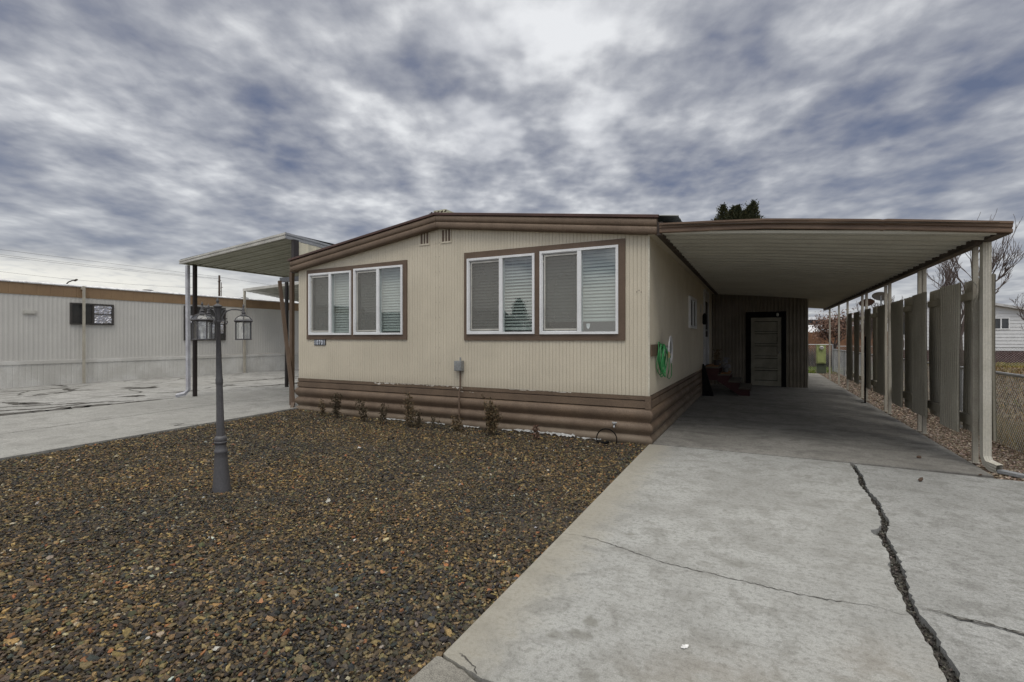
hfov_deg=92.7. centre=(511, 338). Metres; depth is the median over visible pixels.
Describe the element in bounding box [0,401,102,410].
paving crack
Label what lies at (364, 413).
rose bush
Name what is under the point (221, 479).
lamp post
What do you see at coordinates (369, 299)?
window
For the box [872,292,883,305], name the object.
satellite dish
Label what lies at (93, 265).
overhead wire
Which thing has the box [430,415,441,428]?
rose bush
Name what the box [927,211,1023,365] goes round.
bare tree
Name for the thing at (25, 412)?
broken paving
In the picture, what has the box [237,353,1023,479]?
ground
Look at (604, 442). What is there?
black hose
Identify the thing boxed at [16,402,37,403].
broken paving
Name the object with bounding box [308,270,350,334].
window
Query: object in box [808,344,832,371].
chain link fence
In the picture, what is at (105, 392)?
neighbour driveway
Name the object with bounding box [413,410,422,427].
rose bush
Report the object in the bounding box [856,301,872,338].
bare tree
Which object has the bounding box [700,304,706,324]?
porch light
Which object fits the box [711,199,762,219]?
conifer tree
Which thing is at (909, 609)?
crack rubble
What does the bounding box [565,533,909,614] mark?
driveway crack
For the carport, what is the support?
on the carport floor
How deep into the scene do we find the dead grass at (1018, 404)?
9.62 m
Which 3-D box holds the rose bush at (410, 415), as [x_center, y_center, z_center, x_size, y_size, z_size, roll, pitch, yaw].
[-1.625,1.138,7.833,0.300,0.587,0.173,0,0,36]
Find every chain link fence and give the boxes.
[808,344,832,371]
[833,349,1023,453]
[837,346,1023,365]
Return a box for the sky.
[0,0,1023,316]
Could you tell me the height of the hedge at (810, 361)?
1.150 m
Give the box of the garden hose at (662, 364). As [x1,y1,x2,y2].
[656,342,671,378]
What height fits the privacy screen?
1.867 m
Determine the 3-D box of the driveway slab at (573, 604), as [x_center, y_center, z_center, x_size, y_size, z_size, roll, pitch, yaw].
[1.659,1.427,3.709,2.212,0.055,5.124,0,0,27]
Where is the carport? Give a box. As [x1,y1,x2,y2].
[659,218,1023,478]
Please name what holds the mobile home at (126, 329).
on the neighbour driveway at (105, 392)
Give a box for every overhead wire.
[0,249,215,276]
[0,254,209,277]
[0,271,191,287]
[2,256,214,278]
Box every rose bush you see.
[318,397,325,416]
[328,393,342,417]
[354,397,368,421]
[378,403,388,423]
[401,391,416,427]
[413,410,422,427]
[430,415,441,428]
[450,415,463,431]
[481,394,502,435]
[532,424,539,439]
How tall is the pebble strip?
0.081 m
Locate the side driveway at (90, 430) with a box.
[0,386,298,460]
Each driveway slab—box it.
[443,444,946,681]
[854,464,1023,681]
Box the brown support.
[278,272,298,407]
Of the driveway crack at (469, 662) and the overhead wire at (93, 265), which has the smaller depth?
the driveway crack at (469, 662)
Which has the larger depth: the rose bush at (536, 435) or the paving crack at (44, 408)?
the paving crack at (44, 408)
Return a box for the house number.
[314,340,325,344]
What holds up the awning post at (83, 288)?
on the neighbour driveway at (105, 392)
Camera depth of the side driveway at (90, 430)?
8.10 m
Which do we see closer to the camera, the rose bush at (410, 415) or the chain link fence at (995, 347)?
the rose bush at (410, 415)
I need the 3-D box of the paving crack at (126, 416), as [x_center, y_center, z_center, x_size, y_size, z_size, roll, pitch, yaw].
[-6.338,1.337,9.141,0.076,0.001,6.041,0,0,20]
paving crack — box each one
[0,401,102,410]
[2,402,52,404]
[10,400,133,406]
[12,399,250,432]
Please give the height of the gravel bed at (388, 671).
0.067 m
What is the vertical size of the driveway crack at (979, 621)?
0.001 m
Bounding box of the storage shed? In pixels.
[712,294,807,387]
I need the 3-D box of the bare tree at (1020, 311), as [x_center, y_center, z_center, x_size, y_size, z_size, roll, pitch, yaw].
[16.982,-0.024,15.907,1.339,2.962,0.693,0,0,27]
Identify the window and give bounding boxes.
[70,302,113,324]
[184,306,225,339]
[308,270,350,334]
[353,265,402,334]
[467,253,534,333]
[539,245,617,333]
[688,296,696,328]
[995,317,1009,329]
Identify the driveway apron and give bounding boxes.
[408,656,475,681]
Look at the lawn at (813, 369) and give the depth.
24.53 m
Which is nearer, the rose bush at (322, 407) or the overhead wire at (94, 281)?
the rose bush at (322, 407)
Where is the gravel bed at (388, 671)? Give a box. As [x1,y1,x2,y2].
[0,409,642,681]
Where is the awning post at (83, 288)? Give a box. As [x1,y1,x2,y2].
[81,286,85,382]
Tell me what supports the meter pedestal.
on the pebble strip
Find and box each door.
[703,289,708,364]
[751,317,780,385]
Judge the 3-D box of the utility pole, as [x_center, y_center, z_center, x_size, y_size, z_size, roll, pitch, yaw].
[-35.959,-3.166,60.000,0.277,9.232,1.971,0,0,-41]
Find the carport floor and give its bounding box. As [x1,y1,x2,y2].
[653,373,993,477]
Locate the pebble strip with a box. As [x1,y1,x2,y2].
[814,371,1023,480]
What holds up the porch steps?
on the carport floor
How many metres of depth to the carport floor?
7.43 m
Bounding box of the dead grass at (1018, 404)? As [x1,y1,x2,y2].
[840,362,1023,454]
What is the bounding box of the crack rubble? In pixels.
[852,466,958,681]
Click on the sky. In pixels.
(148, 134)
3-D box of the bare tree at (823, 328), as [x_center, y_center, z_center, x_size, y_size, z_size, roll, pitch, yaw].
[16.999,-0.082,25.392,3.088,3.102,3.068,0,0,27]
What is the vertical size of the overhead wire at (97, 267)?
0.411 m
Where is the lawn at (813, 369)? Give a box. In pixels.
[808,361,1023,373]
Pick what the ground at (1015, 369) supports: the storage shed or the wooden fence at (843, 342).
the wooden fence at (843, 342)
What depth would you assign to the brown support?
9.83 m
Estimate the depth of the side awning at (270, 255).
11.27 m
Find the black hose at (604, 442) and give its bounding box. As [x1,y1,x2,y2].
[596,428,616,443]
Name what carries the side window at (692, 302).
in the mobile home at (585, 307)
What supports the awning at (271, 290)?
on the neighbour driveway at (105, 392)
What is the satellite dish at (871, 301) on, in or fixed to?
on the ground at (1015, 369)
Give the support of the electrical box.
attached to the mobile home at (585, 307)
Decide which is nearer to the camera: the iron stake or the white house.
the iron stake
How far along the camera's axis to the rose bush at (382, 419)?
8.07 m
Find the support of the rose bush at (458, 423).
on the gravel bed at (388, 671)
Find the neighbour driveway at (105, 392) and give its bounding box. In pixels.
[0,355,298,413]
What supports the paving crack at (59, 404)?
on the neighbour driveway at (105, 392)
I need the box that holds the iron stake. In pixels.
[864,336,865,402]
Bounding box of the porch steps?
[705,364,751,395]
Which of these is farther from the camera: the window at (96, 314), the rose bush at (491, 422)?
the window at (96, 314)
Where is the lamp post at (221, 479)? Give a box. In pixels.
[190,298,252,492]
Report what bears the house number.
attached to the mobile home at (585, 307)
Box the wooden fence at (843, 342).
[808,331,872,360]
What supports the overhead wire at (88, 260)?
attached to the utility pole
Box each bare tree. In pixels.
[808,308,860,353]
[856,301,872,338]
[870,296,904,369]
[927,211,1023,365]
[1010,293,1023,329]
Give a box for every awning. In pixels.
[175,232,333,396]
[243,282,298,372]
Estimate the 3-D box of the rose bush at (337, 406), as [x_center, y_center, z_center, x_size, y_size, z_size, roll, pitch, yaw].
[-3.131,1.191,8.633,0.324,0.482,0.153,0,0,27]
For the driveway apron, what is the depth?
2.05 m
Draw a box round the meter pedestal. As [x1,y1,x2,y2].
[816,345,825,372]
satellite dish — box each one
[859,299,874,306]
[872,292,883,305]
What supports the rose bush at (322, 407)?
on the gravel bed at (388, 671)
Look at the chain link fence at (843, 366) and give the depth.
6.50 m
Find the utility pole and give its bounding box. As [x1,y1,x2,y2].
[218,275,220,295]
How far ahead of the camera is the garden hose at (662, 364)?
6.91 m
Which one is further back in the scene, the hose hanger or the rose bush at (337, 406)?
the rose bush at (337, 406)
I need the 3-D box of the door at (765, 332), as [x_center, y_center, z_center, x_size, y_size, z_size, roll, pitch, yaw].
[7.471,0.380,14.365,0.790,2.000,0.118,0,0,27]
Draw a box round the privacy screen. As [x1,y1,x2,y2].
[847,274,996,441]
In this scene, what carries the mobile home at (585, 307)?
on the ground at (1015, 369)
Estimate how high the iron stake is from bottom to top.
1.461 m
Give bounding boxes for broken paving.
[0,398,172,415]
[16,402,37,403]
[124,387,156,388]
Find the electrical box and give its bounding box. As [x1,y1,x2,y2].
[454,357,463,419]
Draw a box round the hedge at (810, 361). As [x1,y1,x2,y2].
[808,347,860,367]
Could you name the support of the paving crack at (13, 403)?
on the neighbour driveway at (105, 392)
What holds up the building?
on the ground at (1015, 369)
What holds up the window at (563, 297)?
in the mobile home at (585, 307)
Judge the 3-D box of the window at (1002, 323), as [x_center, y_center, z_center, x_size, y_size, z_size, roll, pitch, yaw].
[28.874,-0.895,28.837,0.780,0.710,0.050,0,0,27]
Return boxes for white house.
[845,301,1023,362]
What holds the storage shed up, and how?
on the carport floor
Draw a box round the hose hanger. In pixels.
[651,336,672,362]
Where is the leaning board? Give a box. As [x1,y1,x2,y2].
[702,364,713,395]
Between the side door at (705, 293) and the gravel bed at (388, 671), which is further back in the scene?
the side door at (705, 293)
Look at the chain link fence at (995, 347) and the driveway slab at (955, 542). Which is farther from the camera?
the chain link fence at (995, 347)
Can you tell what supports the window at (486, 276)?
in the mobile home at (585, 307)
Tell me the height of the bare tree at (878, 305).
3.397 m
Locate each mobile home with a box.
[0,279,298,388]
[288,209,717,444]
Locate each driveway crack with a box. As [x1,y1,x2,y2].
[460,653,476,673]
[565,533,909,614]
[925,607,1023,634]
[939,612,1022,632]
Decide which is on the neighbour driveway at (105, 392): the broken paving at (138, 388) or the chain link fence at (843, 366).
the broken paving at (138, 388)
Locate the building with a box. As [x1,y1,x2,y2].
[808,316,852,348]
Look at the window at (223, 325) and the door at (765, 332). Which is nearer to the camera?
the door at (765, 332)

